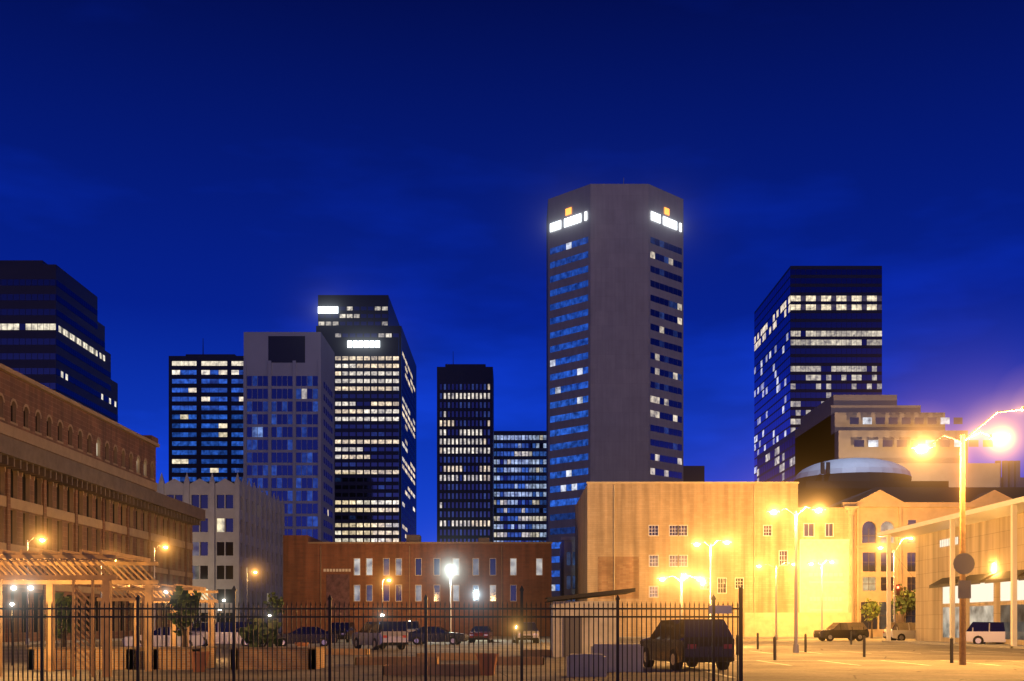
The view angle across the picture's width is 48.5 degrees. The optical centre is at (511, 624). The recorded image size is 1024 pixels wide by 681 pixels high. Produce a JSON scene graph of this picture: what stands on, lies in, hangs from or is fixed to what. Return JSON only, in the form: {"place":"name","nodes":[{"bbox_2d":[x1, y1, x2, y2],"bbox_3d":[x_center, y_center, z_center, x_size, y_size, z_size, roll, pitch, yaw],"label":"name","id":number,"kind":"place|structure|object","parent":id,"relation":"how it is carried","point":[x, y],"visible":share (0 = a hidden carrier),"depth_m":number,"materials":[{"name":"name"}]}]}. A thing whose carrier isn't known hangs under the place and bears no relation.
{"place":"outdoors","nodes":[
{"label":"outdoors","id":0,"kind":"place"},
{"bbox_2d":[0,260,117,422],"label":"tower","id":1,"kind":"structure","parent":0,"point":[52,332],"depth_m":300.34,"materials":[{"name":"black glass"}]},
{"bbox_2d":[0,363,204,641],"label":"building","id":2,"kind":"structure","parent":0,"point":[75,476],"depth_m":106.94,"materials":[{"name":"brick"}]},
{"bbox_2d":[169,348,243,483],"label":"tower","id":3,"kind":"structure","parent":0,"point":[205,416],"depth_m":420.00,"materials":[{"name":"blue glass"}]},
{"bbox_2d":[243,332,334,541],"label":"tower","id":4,"kind":"structure","parent":0,"point":[289,418],"depth_m":329.95,"materials":[{"name":"concrete"}]},
{"bbox_2d":[316,295,415,541],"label":"tower","id":5,"kind":"structure","parent":0,"point":[375,428],"depth_m":600.00,"materials":[{"name":"black glass"}]},
{"bbox_2d":[437,363,493,541],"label":"tower","id":6,"kind":"structure","parent":0,"point":[465,452],"depth_m":450.00,"materials":[{"name":"black glass"}]},
{"bbox_2d":[0,632,1023,680],"bbox_3d":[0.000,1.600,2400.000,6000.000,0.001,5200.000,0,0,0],"label":"ground","id":7,"kind":"structure","parent":0,"point":[808,666],"depth_m":42.98,"materials":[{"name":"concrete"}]},
{"bbox_2d":[44,592,77,646],"bbox_3d":[-16.144,0.227,40.979,1.018,2.747,1.109,0,0,26],"label":"planter tree","id":8,"kind":"object","parent":7,"relation":"on","point":[59,597],"visible":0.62,"depth_m":40.76,"materials":[{"name":"green plant"}]},
{"bbox_2d":[0,550,158,676],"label":"pergola","id":9,"kind":"object","parent":7,"relation":"on","point":[21,558],"visible":0.98,"depth_m":34.58,"materials":[{"name":"brown wood"}]},
{"bbox_2d":[11,595,269,665],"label":"posts","id":10,"kind":"object","parent":7,"relation":"on","point":[165,631],"visible":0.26,"depth_m":43.98,"materials":[{"name":"brown wood"}]},
{"bbox_2d":[10,586,383,615],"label":"lamps","id":11,"kind":"object","parent":10,"relation":"on","point":[14,588],"visible":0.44,"depth_m":35.98,"materials":[{"name":"white glass"}]},
{"bbox_2d":[97,584,217,645],"bbox_3d":[-15.157,-0.025,49.000,3.956,3.250,4.600,0,0,0],"label":"pergola","id":12,"kind":"object","parent":7,"relation":"on","point":[134,589],"visible":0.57,"depth_m":47.67,"materials":[{"name":"brown wood"}]},
{"bbox_2d":[122,627,202,646],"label":"car","id":13,"kind":"object","parent":7,"relation":"on","point":[159,639],"visible":0.25,"depth_m":69.19,"materials":[{"name":"grey paint"}]},
{"bbox_2d":[168,586,201,646],"bbox_3d":[-11.773,0.113,40.979,1.250,2.974,1.211,0,0,-39],"label":"planter tree","id":14,"kind":"object","parent":7,"relation":"on","point":[180,595],"visible":0.59,"depth_m":40.83,"materials":[{"name":"green plant"}]},
{"bbox_2d":[189,622,217,631],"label":"car","id":15,"kind":"object","parent":7,"relation":"on","point":[202,627],"visible":0.04,"depth_m":91.03,"materials":[{"name":"grey paint"}]},
{"bbox_2d":[156,472,284,631],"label":"building","id":16,"kind":"structure","parent":7,"relation":"on","point":[238,533],"depth_m":200.30,"materials":[{"name":"concrete"}]},
{"bbox_2d":[192,622,251,645],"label":"white van","id":17,"kind":"object","parent":7,"relation":"on","point":[226,633],"visible":0.23,"depth_m":77.12,"materials":[{"name":"white paint"}]},
{"bbox_2d":[236,618,280,646],"bbox_3d":[-9.034,0.687,40.677,1.543,1.826,1.373,0,0,33],"label":"bush","id":18,"kind":"object","parent":7,"relation":"on","point":[260,632],"visible":0.67,"depth_m":40.40,"materials":[{"name":"green plant"}]},
{"bbox_2d":[263,592,285,618],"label":"street tree","id":19,"kind":"object","parent":7,"relation":"on","point":[275,599],"visible":0.73,"depth_m":149.60,"materials":[{"name":"green plant"}]},
{"bbox_2d":[26,642,551,675],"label":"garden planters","id":20,"kind":"object","parent":7,"relation":"on","point":[294,659],"visible":0.76,"depth_m":40.00,"materials":[{"name":"brick"}]},
{"bbox_2d":[274,627,337,645],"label":"dark car","id":21,"kind":"object","parent":7,"relation":"on","point":[308,636],"visible":0.6,"depth_m":79.21,"materials":[{"name":"black paint"}]},
{"bbox_2d":[327,622,355,642],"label":"car","id":22,"kind":"object","parent":7,"relation":"on","point":[342,630],"visible":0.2,"depth_m":98.97,"materials":[{"name":"black paint"}]},
{"bbox_2d":[0,586,742,680],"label":"iron fence","id":23,"kind":"object","parent":7,"relation":"on","point":[713,609],"visible":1,"depth_m":27.99,"materials":[{"name":"black metal"}]},
{"bbox_2d":[352,621,407,649],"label":"silver suv","id":24,"kind":"object","parent":7,"relation":"on","point":[380,634],"visible":0.81,"depth_m":70.27,"materials":[{"name":"grey paint"}]},
{"bbox_2d":[402,621,420,631],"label":"car","id":25,"kind":"object","parent":7,"relation":"on","point":[413,626],"visible":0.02,"depth_m":102.69,"materials":[{"name":"grey paint"}]},
{"bbox_2d":[282,535,551,635],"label":"brick building","id":26,"kind":"structure","parent":7,"relation":"on","point":[414,568],"depth_m":150.00,"materials":[{"name":"brown brick"}]},
{"bbox_2d":[408,626,467,644],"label":"dark car","id":27,"kind":"object","parent":7,"relation":"on","point":[437,636],"visible":0.79,"depth_m":87.16,"materials":[{"name":"grey paint"}]},
{"bbox_2d":[470,626,491,642],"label":"car","id":28,"kind":"object","parent":7,"relation":"on","point":[481,633],"visible":0.71,"depth_m":98.05,"materials":[{"name":"red paint"}]},
{"bbox_2d":[2,637,1023,648],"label":"pavements","id":29,"kind":"structure","parent":7,"relation":"on","point":[911,642],"depth_m":90.52,"materials":[{"name":"concrete"}]},
{"bbox_2d":[25,406,1023,664],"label":"lamp posts","id":30,"kind":"object","parent":7,"relation":"on","point":[961,602],"visible":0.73,"depth_m":63.42,"materials":[{"name":"grey metal"}]},
{"bbox_2d":[40,435,1005,580],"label":"lamp lenses","id":31,"kind":"object","parent":30,"relation":"attached to","point":[1000,439],"depth_m":63.35,"materials":[{"name":"glass"}]},
{"bbox_2d":[896,553,974,597],"bbox_3d":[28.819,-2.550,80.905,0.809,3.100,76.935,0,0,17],"label":"signal and signs","id":32,"kind":"object","parent":30,"relation":"on","point":[963,563],"visible":1,"depth_m":44.24,"materials":[{"name":"grey"}]},
{"bbox_2d":[513,622,538,642],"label":"car","id":33,"kind":"object","parent":7,"relation":"on","point":[528,631],"visible":0.8,"depth_m":94.37,"materials":[{"name":"grey paint"}]},
{"bbox_2d":[545,588,634,656],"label":"block shed","id":34,"kind":"structure","parent":7,"relation":"on","point":[558,600],"depth_m":55.00,"materials":[{"name":"concrete"}]},
{"bbox_2d":[566,644,642,676],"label":"concrete blocks","id":35,"kind":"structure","parent":7,"relation":"on","point":[601,661],"depth_m":38.10,"materials":[{"name":"grey concrete"}]},
{"bbox_2d":[640,619,733,669],"bbox_3d":[6.223,0.715,41.001,1.960,1.770,4.822,0,0,-12],"label":"dark suv","id":36,"kind":"object","parent":7,"relation":"on","point":[687,643],"visible":0.81,"depth_m":39.03,"materials":[{"name":"black paint"}]},
{"bbox_2d":[575,482,851,636],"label":"tan building","id":37,"kind":"structure","parent":7,"relation":"on","point":[639,537],"depth_m":133.00,"materials":[{"name":"brick"}]},
{"bbox_2d":[813,622,868,640],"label":"black suv","id":38,"kind":"object","parent":7,"relation":"on","point":[832,631],"visible":0.9,"depth_m":107.19,"materials":[{"name":"black paint"}]},
{"bbox_2d":[664,651,1018,677],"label":"lot markings","id":39,"kind":"object","parent":7,"relation":"on","point":[817,660],"visible":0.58,"depth_m":46.75,"materials":[{"name":"paint"}]},
{"bbox_2d":[736,631,952,662],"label":"bollards","id":40,"kind":"object","parent":7,"relation":"on","point":[864,647],"visible":0.88,"depth_m":55.51,"materials":[{"name":"black metal"}]},
{"bbox_2d":[860,598,881,637],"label":"street tree","id":41,"kind":"object","parent":7,"relation":"on","point":[870,606],"visible":1,"depth_m":128.71,"materials":[{"name":"green plant"}]},
{"bbox_2d":[795,395,999,486],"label":"stepped building","id":42,"kind":"structure","parent":7,"relation":"on","point":[881,427],"depth_m":253.00,"materials":[{"name":"beige concrete"}]},
{"bbox_2d":[883,622,915,640],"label":"car","id":43,"kind":"object","parent":7,"relation":"on","point":[901,631],"visible":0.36,"depth_m":102.99,"materials":[{"name":"white paint"}]},
{"bbox_2d":[891,584,915,621],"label":"street tree","id":44,"kind":"object","parent":7,"relation":"on","point":[909,597],"visible":0.91,"depth_m":129.49,"materials":[{"name":"green plant"}]},
{"bbox_2d":[827,487,1023,636],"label":"classical building","id":45,"kind":"structure","parent":7,"relation":"on","point":[872,513],"depth_m":134.00,"materials":[{"name":"stone"}]},
{"bbox_2d":[877,496,1023,647],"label":"modern building","id":46,"kind":"structure","parent":7,"relation":"on","point":[995,532],"depth_m":87.30,"materials":[{"name":"white"}]},
{"bbox_2d":[966,622,1005,643],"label":"white van","id":47,"kind":"object","parent":7,"relation":"on","point":[980,632],"visible":0.62,"depth_m":83.65,"materials":[{"name":"white paint"}]},
{"bbox_2d":[995,461,1023,486],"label":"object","id":48,"kind":"object","parent":7,"relation":"on","point":[1010,477],"visible":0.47,"depth_m":299.37,"materials":[{"name":"grey"}]},
{"bbox_2d":[0,0,1023,541],"label":"sky","id":49,"kind":"structure","parent":0,"point":[208,171],"materials":[{"name":"blue"}]},
{"bbox_2d":[494,431,545,541],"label":"tower","id":50,"kind":"structure","parent":0,"point":[519,486],"depth_m":520.00,"materials":[{"name":"blue glass"}]},
{"bbox_2d":[560,537,574,600],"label":"pale building","id":51,"kind":"structure","parent":0,"point":[567,565],"depth_m":162.00,"materials":[{"name":"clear glass"}]},
{"bbox_2d":[546,178,682,596],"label":"tower","id":52,"kind":"structure","parent":0,"point":[614,332],"depth_m":331.91,"materials":[{"name":"concrete"}]},
{"bbox_2d":[683,466,704,481],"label":"tower annex","id":53,"kind":"object","parent":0,"point":[693,473],"visible":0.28,"depth_m":345.00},
{"bbox_2d":[757,430,794,481],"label":"tower","id":54,"kind":"structure","parent":0,"point":[775,462],"depth_m":423.63,"materials":[{"name":"blue glass"}]},
{"bbox_2d":[754,266,881,481],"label":"tower","id":55,"kind":"structure","parent":0,"point":[817,335],"depth_m":440.00,"materials":[{"name":"black glass"}]},
{"bbox_2d":[794,458,948,506],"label":"domed hall","id":56,"kind":"structure","parent":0,"point":[826,483],"depth_m":190.16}
]}

